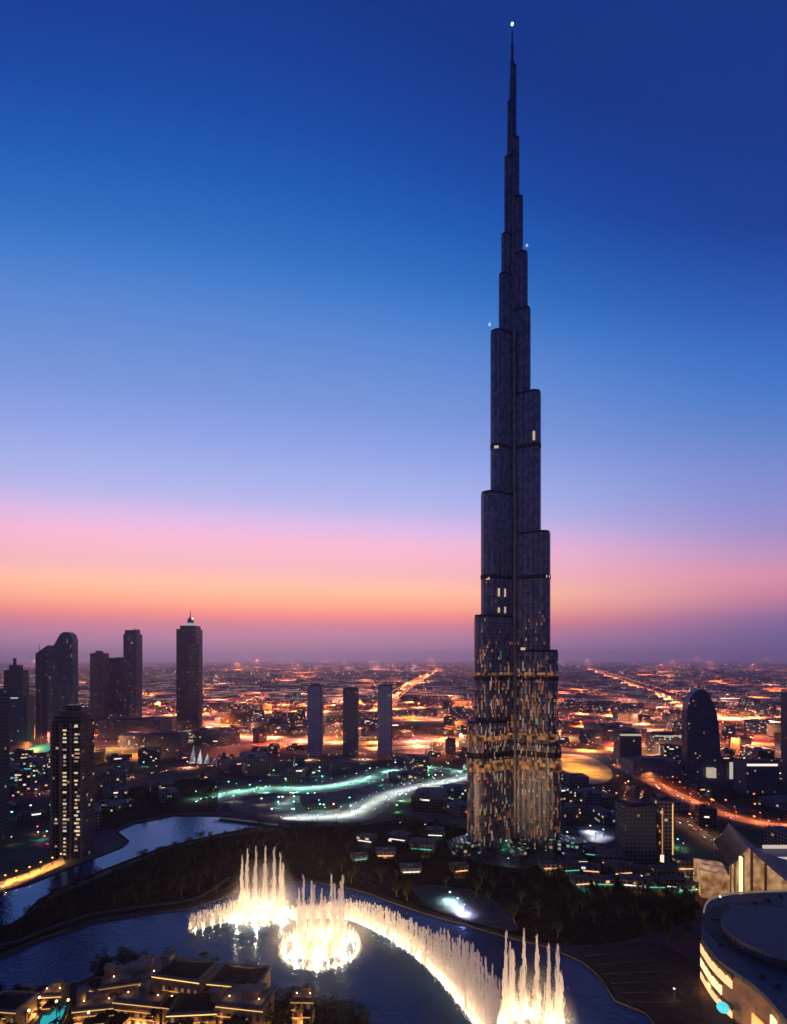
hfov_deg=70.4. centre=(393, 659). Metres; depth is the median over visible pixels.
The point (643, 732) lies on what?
city block
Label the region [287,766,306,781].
city block
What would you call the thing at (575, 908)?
broadleaf tree
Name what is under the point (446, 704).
city block
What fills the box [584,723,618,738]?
city block
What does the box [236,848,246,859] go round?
broadleaf tree
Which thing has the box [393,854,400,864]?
broadleaf tree
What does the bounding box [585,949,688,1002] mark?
promenade steps
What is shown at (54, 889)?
broadleaf tree
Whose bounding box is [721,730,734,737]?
city block
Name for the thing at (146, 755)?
city block
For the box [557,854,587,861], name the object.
block
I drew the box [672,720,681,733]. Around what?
city block
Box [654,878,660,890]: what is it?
broadleaf tree
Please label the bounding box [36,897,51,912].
broadleaf tree
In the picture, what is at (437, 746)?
city block
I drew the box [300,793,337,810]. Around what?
city block
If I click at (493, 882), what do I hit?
broadleaf tree
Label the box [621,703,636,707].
city block
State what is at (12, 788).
city block
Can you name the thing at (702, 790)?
city block
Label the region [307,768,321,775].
city block
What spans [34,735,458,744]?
avenue
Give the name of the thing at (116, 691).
office tower
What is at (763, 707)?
city block
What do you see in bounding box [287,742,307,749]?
city block
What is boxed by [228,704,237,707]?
city block
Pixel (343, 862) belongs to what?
broadleaf tree
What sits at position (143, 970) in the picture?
arcaded house
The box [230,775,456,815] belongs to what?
boulevard plaza
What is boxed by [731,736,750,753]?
city block
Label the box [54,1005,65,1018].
palm tree
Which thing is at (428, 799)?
city block
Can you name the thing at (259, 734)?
city block
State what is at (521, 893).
broadleaf tree
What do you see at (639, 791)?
city block
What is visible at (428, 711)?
city block
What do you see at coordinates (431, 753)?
city block
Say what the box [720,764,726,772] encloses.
city block
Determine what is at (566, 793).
city block
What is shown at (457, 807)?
city block
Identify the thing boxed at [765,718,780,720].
city block
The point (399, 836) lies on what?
park pavilion
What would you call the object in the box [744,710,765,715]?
city block
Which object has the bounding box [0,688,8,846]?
apartment tower
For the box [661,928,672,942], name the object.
broadleaf tree
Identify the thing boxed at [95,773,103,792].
city block
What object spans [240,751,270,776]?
city block
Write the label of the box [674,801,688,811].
city block
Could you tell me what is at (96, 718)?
city block
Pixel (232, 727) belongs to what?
city block
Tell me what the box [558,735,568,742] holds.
city block
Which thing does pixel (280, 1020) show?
broadleaf tree
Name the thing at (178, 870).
broadleaf tree
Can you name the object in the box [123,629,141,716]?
notched tower
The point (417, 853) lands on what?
broadleaf tree
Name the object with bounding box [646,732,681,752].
hall
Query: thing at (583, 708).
city block
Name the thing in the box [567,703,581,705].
city block
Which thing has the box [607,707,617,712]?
city block
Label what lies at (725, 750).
city block
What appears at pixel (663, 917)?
broadleaf tree
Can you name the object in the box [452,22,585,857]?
supertall tower
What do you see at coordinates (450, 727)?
city block
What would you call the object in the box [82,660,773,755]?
distant lamps
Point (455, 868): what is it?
broadleaf tree
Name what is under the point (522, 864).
broadleaf tree
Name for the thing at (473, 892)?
bank undergrowth
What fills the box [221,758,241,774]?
city block
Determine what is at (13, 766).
city block
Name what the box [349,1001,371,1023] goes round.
broadleaf tree
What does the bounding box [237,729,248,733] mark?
city block
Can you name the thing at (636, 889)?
broadleaf tree
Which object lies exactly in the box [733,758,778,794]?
block
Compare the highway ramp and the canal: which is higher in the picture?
the highway ramp
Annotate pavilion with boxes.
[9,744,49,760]
[350,851,368,862]
[356,832,378,844]
[375,847,395,857]
[388,830,411,843]
[399,862,421,874]
[408,837,436,852]
[426,826,444,838]
[449,861,468,874]
[538,859,558,870]
[557,859,581,874]
[564,848,582,854]
[568,874,590,887]
[580,862,601,873]
[583,844,604,857]
[591,874,615,887]
[595,849,625,866]
[603,859,635,877]
[618,873,643,888]
[631,864,653,877]
[642,875,666,890]
[648,864,678,875]
[661,874,684,890]
[669,855,692,873]
[676,878,698,893]
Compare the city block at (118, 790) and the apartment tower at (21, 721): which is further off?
the apartment tower at (21, 721)
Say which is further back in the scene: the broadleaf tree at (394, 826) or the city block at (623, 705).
the city block at (623, 705)
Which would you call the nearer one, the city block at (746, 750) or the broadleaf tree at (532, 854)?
the broadleaf tree at (532, 854)
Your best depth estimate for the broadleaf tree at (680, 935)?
359.55 m
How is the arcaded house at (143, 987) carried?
on the shore
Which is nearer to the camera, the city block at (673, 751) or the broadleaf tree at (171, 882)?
the broadleaf tree at (171, 882)
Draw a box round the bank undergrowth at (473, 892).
[277,819,696,943]
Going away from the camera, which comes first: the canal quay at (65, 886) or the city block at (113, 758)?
the canal quay at (65, 886)
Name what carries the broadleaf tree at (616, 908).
on the bank ground at (562, 909)
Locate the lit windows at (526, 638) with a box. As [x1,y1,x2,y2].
[467,638,559,842]
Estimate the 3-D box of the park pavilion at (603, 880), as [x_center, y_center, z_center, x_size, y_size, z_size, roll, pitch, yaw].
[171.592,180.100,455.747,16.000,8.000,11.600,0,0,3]
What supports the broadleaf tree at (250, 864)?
on the island ground at (186, 894)
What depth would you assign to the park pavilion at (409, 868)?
478.34 m
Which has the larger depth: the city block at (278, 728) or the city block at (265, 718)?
the city block at (265, 718)
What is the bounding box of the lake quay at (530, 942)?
[0,880,656,1023]
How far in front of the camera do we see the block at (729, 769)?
849.92 m
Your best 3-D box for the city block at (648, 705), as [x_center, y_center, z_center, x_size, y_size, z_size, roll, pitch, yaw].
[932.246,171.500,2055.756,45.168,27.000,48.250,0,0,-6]
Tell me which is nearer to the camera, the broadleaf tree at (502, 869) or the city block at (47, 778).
the broadleaf tree at (502, 869)
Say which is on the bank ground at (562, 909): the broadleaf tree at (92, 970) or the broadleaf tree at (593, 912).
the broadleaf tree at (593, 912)
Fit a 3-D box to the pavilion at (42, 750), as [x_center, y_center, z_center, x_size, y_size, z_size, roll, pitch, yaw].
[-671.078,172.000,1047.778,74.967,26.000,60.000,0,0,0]
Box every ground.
[0,661,786,1023]
[0,829,280,952]
[101,777,218,828]
[275,818,694,944]
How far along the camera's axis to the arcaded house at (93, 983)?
296.22 m
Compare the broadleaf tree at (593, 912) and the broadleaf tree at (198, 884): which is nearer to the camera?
the broadleaf tree at (593, 912)
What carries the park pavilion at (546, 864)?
on the bank ground at (562, 909)
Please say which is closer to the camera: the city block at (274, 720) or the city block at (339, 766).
the city block at (339, 766)
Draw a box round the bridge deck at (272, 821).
[213,812,357,826]
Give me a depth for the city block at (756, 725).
1409.23 m
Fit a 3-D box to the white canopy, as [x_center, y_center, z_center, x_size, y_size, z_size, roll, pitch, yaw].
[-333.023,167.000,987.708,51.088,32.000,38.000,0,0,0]
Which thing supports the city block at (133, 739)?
on the ground at (22, 849)
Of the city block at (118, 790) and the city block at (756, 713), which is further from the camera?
the city block at (756, 713)
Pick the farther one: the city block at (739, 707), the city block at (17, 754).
the city block at (739, 707)
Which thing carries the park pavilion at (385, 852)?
on the bank ground at (562, 909)
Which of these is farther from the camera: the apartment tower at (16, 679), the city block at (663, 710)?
the city block at (663, 710)
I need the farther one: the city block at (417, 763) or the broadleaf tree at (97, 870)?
the city block at (417, 763)
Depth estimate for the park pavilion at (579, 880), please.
451.91 m
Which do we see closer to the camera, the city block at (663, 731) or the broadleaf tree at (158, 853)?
the broadleaf tree at (158, 853)
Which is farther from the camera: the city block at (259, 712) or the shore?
the city block at (259, 712)
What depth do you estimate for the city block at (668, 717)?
1645.27 m
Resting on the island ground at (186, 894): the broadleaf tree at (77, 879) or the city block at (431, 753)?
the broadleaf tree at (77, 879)
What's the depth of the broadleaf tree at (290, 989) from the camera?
293.50 m
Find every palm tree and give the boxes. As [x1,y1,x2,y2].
[32,1008,45,1023]
[47,998,58,1011]
[48,1016,63,1023]
[51,1001,60,1008]
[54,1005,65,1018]
[69,999,75,1020]
[92,1013,107,1023]
[101,1009,116,1020]
[105,1020,117,1023]
[147,1008,161,1023]
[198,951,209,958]
[203,1015,218,1022]
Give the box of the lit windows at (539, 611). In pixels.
[468,611,560,839]
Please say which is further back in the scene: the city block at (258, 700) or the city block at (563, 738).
the city block at (258, 700)
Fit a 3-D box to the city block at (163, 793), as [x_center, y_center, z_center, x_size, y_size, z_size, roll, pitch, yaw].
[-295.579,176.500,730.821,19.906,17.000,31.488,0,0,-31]
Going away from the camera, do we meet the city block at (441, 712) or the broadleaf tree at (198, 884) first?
the broadleaf tree at (198, 884)
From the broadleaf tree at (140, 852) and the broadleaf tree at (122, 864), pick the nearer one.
the broadleaf tree at (122, 864)
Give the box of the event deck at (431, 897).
[411,885,518,930]
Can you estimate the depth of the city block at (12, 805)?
695.49 m
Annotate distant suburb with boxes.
[0,660,786,705]
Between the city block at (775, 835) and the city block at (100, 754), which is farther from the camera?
the city block at (100, 754)
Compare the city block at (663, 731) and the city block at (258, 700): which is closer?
the city block at (663, 731)
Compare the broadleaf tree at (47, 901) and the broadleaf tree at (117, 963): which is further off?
the broadleaf tree at (47, 901)
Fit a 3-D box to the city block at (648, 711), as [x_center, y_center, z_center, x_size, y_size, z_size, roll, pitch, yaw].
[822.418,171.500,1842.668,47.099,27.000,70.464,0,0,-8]
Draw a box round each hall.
[98,717,171,738]
[146,732,187,750]
[613,730,641,760]
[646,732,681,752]
[693,823,786,899]
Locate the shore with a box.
[0,976,371,1023]
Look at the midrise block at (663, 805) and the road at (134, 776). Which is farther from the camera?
the road at (134, 776)
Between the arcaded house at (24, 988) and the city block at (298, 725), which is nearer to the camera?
the arcaded house at (24, 988)
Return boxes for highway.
[142,706,780,720]
[375,670,438,709]
[589,669,720,716]
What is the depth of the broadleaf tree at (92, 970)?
316.60 m
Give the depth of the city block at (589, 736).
1214.73 m
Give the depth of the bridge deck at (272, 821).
623.08 m
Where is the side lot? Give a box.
[388,798,466,820]
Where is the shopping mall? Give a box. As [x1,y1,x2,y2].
[700,890,786,1023]
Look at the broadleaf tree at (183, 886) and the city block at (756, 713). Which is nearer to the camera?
the broadleaf tree at (183, 886)
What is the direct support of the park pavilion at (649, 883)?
on the bank ground at (562, 909)
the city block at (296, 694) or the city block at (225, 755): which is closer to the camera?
the city block at (225, 755)
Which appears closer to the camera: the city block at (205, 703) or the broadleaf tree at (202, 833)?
the broadleaf tree at (202, 833)
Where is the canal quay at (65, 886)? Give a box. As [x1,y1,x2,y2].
[0,815,279,928]
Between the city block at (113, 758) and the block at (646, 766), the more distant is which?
the city block at (113, 758)
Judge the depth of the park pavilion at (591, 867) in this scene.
478.99 m
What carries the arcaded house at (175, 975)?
on the shore
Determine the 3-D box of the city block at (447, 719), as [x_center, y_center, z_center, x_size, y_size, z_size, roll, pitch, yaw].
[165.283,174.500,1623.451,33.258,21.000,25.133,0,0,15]
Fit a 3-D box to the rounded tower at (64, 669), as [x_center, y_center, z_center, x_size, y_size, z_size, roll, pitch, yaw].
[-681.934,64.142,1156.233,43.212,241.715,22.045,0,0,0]
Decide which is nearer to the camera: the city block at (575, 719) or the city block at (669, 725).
the city block at (669, 725)
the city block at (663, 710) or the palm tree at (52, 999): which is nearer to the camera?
the palm tree at (52, 999)
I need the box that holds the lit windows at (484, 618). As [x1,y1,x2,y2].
[467,618,554,839]
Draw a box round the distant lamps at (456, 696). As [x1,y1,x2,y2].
[86,660,769,774]
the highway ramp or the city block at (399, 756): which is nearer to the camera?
the city block at (399, 756)
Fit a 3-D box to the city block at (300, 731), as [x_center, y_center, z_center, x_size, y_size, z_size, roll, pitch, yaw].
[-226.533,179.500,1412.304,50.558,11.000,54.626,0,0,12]
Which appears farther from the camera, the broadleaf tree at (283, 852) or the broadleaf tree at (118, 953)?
the broadleaf tree at (283, 852)
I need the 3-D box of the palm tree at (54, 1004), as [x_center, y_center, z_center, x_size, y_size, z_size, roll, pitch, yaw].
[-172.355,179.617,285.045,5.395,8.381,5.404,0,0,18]
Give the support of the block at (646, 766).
on the ground at (22, 849)
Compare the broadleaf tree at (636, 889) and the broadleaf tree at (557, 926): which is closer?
the broadleaf tree at (557, 926)
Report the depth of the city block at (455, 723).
1449.48 m
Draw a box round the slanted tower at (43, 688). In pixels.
[35,643,52,744]
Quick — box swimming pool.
[35,1003,69,1023]
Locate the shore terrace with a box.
[0,858,64,891]
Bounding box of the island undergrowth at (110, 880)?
[0,827,281,946]
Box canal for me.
[0,816,278,925]
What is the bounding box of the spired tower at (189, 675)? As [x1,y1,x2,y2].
[176,610,202,729]
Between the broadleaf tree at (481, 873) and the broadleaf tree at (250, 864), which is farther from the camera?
the broadleaf tree at (250, 864)
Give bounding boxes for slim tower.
[308,683,322,755]
[343,684,358,755]
[378,682,391,755]
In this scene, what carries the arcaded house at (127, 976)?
on the shore
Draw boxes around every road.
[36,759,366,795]
[217,719,467,727]
[574,724,743,727]
[610,764,786,827]
[619,797,716,848]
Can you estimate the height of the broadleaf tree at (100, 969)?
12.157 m
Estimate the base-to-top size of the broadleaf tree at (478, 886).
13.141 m
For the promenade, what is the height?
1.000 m
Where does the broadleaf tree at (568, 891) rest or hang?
on the bank ground at (562, 909)
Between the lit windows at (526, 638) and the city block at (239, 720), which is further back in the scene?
the city block at (239, 720)
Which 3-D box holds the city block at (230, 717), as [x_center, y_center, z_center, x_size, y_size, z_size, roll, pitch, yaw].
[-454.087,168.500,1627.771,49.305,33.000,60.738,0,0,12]
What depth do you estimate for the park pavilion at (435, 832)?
574.54 m
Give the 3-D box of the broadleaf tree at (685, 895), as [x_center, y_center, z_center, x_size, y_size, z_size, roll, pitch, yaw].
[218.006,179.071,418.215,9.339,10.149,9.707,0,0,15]
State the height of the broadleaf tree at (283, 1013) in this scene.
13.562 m
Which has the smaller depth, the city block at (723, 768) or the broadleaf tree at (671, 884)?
the broadleaf tree at (671, 884)
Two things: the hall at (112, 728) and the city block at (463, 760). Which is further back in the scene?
the hall at (112, 728)
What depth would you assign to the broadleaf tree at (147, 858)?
494.50 m
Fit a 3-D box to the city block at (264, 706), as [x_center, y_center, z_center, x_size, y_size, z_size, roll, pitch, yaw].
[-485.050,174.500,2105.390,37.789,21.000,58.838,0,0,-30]
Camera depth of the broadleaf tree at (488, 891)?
424.38 m
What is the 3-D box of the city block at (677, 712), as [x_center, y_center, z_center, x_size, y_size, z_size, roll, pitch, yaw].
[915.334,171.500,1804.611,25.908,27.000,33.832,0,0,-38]
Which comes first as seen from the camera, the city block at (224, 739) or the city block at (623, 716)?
the city block at (224, 739)
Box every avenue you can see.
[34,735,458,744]
[366,741,774,753]
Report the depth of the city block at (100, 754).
1014.42 m
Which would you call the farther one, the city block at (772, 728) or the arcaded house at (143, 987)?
the city block at (772, 728)
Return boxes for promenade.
[572,941,704,1023]
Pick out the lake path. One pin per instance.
(222, 882)
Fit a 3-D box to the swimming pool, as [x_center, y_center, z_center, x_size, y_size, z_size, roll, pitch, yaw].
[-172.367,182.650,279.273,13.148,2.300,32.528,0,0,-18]
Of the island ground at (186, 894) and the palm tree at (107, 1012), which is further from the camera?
the island ground at (186, 894)
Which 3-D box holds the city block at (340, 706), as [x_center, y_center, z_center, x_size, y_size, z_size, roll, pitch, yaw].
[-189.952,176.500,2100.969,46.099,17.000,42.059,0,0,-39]
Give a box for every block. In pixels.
[9,763,17,782]
[9,783,16,795]
[9,801,18,809]
[10,768,30,788]
[11,749,33,762]
[17,757,49,775]
[17,785,39,794]
[17,810,45,821]
[45,771,49,785]
[92,716,106,728]
[95,748,105,762]
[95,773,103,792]
[95,798,133,811]
[95,803,100,830]
[103,784,127,798]
[104,768,126,786]
[106,753,131,763]
[114,761,134,771]
[118,731,147,746]
[138,747,160,763]
[146,780,175,795]
[155,706,165,711]
[158,787,177,803]
[175,752,190,760]
[178,728,192,740]
[193,726,226,743]
[196,773,210,780]
[203,701,212,705]
[208,733,239,745]
[212,705,218,712]
[215,717,224,723]
[218,752,233,758]
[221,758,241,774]
[225,712,250,723]
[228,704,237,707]
[228,725,236,728]
[235,717,245,724]
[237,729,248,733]
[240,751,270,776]
[243,720,271,732]
[245,709,263,715]
[252,746,267,753]
[253,699,263,702]
[253,727,266,742]
[258,703,271,708]
[258,717,269,720]
[268,743,279,752]
[269,717,281,724]
[270,724,288,732]
[272,712,285,716]
[287,692,300,697]
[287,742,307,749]
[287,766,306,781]
[288,712,302,722]
[289,722,307,728]
[291,728,307,733]
[293,755,304,766]
[297,708,304,717]
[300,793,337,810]
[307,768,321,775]
[323,723,340,734]
[329,759,350,774]
[335,704,342,708]
[359,727,365,735]
[361,719,377,726]
[372,714,377,719]
[389,770,422,785]
[391,752,428,762]
[392,724,398,738]
[399,730,412,736]
[405,755,427,777]
[408,724,430,729]
[411,787,447,812]
[423,708,436,714]
[424,750,440,756]
[430,742,442,751]
[433,727,453,734]
[437,708,447,716]
[439,783,466,799]
[441,725,453,729]
[442,700,451,709]
[444,716,456,723]
[444,798,466,817]
[445,737,455,753]
[451,719,467,730]
[453,706,465,712]
[454,751,466,761]
[457,725,466,733]
[459,734,466,749]
[461,757,466,764]
[463,762,466,769]
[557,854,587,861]
[558,706,567,717]
[558,721,567,731]
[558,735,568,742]
[561,720,574,724]
[561,784,571,802]
[561,802,580,823]
[563,773,588,786]
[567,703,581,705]
[568,717,583,720]
[572,787,618,807]
[573,706,590,710]
[579,729,601,744]
[582,790,601,810]
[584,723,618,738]
[588,806,614,825]
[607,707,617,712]
[607,722,632,727]
[612,727,646,740]
[613,711,633,720]
[615,800,655,864]
[620,756,681,777]
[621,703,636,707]
[622,697,634,701]
[627,705,639,710]
[630,707,654,716]
[632,714,649,722]
[632,786,648,797]
[637,703,655,709]
[650,795,673,863]
[652,730,675,731]
[657,709,668,712]
[660,743,681,760]
[662,713,675,721]
[667,722,671,729]
[669,709,681,716]
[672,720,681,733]
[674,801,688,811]
[689,783,711,796]
[695,804,716,827]
[717,709,738,713]
[718,723,734,730]
[720,747,734,758]
[720,753,732,764]
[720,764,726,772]
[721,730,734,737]
[727,738,730,745]
[727,759,732,780]
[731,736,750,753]
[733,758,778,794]
[734,734,753,739]
[735,754,749,758]
[737,705,749,710]
[740,698,760,706]
[740,745,774,757]
[741,707,752,711]
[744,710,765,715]
[744,719,780,733]
[752,748,773,760]
[753,705,775,710]
[758,795,786,811]
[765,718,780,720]
[765,826,786,844]
[767,723,780,736]
[774,732,780,740]
[775,740,780,757]
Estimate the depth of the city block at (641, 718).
1619.72 m
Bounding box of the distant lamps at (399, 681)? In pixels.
[5,660,772,775]
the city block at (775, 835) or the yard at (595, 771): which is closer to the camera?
the city block at (775, 835)
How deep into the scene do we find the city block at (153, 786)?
764.33 m
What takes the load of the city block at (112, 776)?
on the ground at (22, 849)
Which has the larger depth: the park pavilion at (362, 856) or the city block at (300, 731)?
the city block at (300, 731)
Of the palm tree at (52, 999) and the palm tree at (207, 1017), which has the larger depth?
the palm tree at (52, 999)
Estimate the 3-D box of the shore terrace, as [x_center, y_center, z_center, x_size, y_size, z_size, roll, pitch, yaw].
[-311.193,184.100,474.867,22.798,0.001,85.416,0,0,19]
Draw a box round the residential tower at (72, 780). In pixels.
[50,704,94,858]
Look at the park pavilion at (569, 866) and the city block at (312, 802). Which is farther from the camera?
the city block at (312, 802)
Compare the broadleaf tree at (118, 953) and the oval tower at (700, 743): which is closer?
the broadleaf tree at (118, 953)
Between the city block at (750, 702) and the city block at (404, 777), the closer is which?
the city block at (404, 777)
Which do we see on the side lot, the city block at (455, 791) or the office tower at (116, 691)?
the city block at (455, 791)
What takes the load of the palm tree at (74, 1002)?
on the shore
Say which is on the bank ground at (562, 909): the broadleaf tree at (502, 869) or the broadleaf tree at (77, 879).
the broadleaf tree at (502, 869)
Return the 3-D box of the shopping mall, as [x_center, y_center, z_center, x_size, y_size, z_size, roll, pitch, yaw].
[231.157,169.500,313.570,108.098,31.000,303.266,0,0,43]
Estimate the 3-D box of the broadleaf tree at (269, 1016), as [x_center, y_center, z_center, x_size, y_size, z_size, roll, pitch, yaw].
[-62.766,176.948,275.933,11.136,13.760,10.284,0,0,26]
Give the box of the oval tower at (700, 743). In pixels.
[681,689,719,777]
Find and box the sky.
[0,0,786,660]
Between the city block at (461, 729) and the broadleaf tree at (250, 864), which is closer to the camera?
the broadleaf tree at (250, 864)
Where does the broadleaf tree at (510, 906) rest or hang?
on the bank ground at (562, 909)
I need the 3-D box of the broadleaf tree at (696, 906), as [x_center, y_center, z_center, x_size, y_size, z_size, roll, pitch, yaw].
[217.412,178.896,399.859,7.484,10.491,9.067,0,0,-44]
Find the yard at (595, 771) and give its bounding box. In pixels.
[561,754,611,783]
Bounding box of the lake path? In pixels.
[0,877,231,945]
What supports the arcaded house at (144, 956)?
on the shore
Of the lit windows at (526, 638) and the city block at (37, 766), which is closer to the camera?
the lit windows at (526, 638)
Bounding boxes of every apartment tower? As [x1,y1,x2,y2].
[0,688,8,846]
[4,658,28,695]
[9,695,33,752]
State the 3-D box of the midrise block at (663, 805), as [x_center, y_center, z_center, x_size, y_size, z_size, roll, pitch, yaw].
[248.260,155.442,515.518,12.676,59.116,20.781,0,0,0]
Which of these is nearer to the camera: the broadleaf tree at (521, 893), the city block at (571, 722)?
the broadleaf tree at (521, 893)
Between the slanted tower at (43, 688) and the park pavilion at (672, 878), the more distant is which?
the slanted tower at (43, 688)
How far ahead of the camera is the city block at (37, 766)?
888.88 m
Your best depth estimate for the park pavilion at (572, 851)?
512.91 m
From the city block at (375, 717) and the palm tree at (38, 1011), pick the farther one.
the city block at (375, 717)
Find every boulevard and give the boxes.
[218,767,466,801]
[281,778,466,825]
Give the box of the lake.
[0,882,652,1023]
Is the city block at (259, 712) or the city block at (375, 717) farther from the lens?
the city block at (259, 712)
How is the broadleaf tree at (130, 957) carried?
on the shore
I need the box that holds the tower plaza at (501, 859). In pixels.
[446,839,555,868]
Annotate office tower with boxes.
[90,651,108,717]
[109,657,123,717]
[781,693,786,780]
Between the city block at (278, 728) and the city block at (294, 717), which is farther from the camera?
the city block at (294, 717)
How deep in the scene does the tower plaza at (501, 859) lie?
518.29 m
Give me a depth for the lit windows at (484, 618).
538.36 m
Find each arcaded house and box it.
[0,990,39,1023]
[13,985,36,991]
[39,979,71,1015]
[72,986,118,1023]
[82,976,102,991]
[98,958,161,1016]
[108,979,172,1023]
[120,973,139,992]
[138,954,159,959]
[138,981,155,1023]
[152,952,218,1023]
[166,986,224,1023]
[206,962,271,991]
[215,983,275,1023]
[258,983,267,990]
[290,984,316,1023]
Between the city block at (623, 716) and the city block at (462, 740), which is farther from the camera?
the city block at (623, 716)
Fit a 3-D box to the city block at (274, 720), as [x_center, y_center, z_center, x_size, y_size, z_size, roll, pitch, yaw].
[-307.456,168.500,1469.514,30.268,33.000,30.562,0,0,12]
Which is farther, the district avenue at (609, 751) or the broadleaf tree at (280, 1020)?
the district avenue at (609, 751)
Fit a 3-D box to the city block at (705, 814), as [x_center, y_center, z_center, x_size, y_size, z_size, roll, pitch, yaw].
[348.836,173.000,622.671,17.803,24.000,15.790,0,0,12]
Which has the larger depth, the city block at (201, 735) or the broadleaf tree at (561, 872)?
the city block at (201, 735)
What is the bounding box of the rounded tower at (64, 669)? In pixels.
[52,632,77,721]
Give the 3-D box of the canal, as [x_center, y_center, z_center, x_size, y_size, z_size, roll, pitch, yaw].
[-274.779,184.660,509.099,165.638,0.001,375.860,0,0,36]
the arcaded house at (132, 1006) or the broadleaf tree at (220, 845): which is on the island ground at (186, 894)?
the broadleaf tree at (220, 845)
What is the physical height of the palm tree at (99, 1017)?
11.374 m
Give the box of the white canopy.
[189,745,216,763]
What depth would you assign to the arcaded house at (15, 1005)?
279.38 m
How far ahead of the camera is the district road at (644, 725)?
1563.56 m
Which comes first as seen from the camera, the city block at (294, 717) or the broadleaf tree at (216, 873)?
the broadleaf tree at (216, 873)
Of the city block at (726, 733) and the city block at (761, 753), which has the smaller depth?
the city block at (761, 753)
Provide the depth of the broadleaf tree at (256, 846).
523.98 m
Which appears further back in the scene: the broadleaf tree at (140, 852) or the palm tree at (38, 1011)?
the broadleaf tree at (140, 852)
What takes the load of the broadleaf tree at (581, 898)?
on the bank ground at (562, 909)
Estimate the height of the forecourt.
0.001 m
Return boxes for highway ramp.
[142,699,466,708]
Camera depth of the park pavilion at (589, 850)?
518.44 m
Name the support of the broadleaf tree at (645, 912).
on the bank ground at (562, 909)
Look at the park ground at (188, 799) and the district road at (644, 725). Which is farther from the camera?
the district road at (644, 725)
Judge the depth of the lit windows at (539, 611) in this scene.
538.10 m
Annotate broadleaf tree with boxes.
[11,916,26,934]
[23,905,34,920]
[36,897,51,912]
[48,887,59,900]
[71,873,81,889]
[84,873,94,883]
[88,962,105,974]
[90,949,108,975]
[91,963,103,978]
[92,865,102,878]
[106,955,124,964]
[112,945,131,961]
[118,861,127,871]
[122,947,138,963]
[135,849,147,862]
[136,948,148,958]
[141,855,150,864]
[141,883,153,898]
[154,848,164,860]
[162,946,178,955]
[166,877,175,889]
[172,866,181,877]
[173,846,183,858]
[174,881,187,895]
[177,873,188,881]
[185,837,193,845]
[194,831,205,841]
[195,879,203,891]
[212,870,218,879]
[216,842,225,854]
[223,837,231,844]
[235,826,244,839]
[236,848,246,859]
[245,858,256,872]
[251,843,260,853]
[256,821,264,830]
[265,1000,278,1023]
[271,1007,292,1023]
[272,1014,293,1023]
[273,990,296,1022]
[273,992,282,1011]
[279,848,288,860]
[281,985,295,1008]
[283,993,306,1015]
[298,824,307,836]
[306,821,313,832]
[311,997,331,1023]
[316,856,324,869]
[318,992,338,1018]
[320,999,344,1023]
[333,999,348,1023]
[335,856,347,871]
[339,1012,363,1023]
[343,998,359,1021]
[347,869,356,883]
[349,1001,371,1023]
[375,866,387,882]
[391,881,402,896]
[392,823,400,829]
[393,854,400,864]
[393,869,400,879]
[401,885,411,901]
[410,841,420,849]
[413,849,422,861]
[417,826,423,836]
[442,874,449,886]
[450,863,459,876]
[462,854,470,861]
[470,879,481,896]
[475,868,487,883]
[485,890,492,900]
[489,878,497,890]
[499,866,505,877]
[505,903,519,922]
[508,876,515,886]
[517,888,528,904]
[518,860,527,873]
[529,849,537,863]
[533,899,542,915]
[551,920,562,937]
[553,869,564,885]
[564,888,572,899]
[566,902,578,918]
[575,896,586,909]
[588,890,594,901]
[589,908,598,921]
[602,887,611,901]
[614,904,624,917]
[627,898,638,914]
[628,879,642,896]
[638,908,650,921]
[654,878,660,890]
[656,908,669,925]
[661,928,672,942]
[668,882,679,895]
[676,931,686,944]
[678,891,689,904]
[681,924,693,938]
[690,900,701,915]
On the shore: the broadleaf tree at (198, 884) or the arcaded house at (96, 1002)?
the arcaded house at (96, 1002)
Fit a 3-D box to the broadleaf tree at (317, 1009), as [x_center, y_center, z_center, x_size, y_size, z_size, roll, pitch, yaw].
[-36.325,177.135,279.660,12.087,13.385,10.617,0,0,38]
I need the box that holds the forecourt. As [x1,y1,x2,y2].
[577,824,614,842]
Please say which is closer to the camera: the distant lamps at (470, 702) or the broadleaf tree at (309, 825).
the broadleaf tree at (309, 825)
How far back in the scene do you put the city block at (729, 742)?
1188.46 m
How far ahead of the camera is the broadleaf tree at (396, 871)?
466.22 m
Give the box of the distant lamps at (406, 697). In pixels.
[1,660,783,775]
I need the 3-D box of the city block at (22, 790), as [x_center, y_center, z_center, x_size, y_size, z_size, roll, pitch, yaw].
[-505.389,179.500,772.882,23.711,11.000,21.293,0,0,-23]

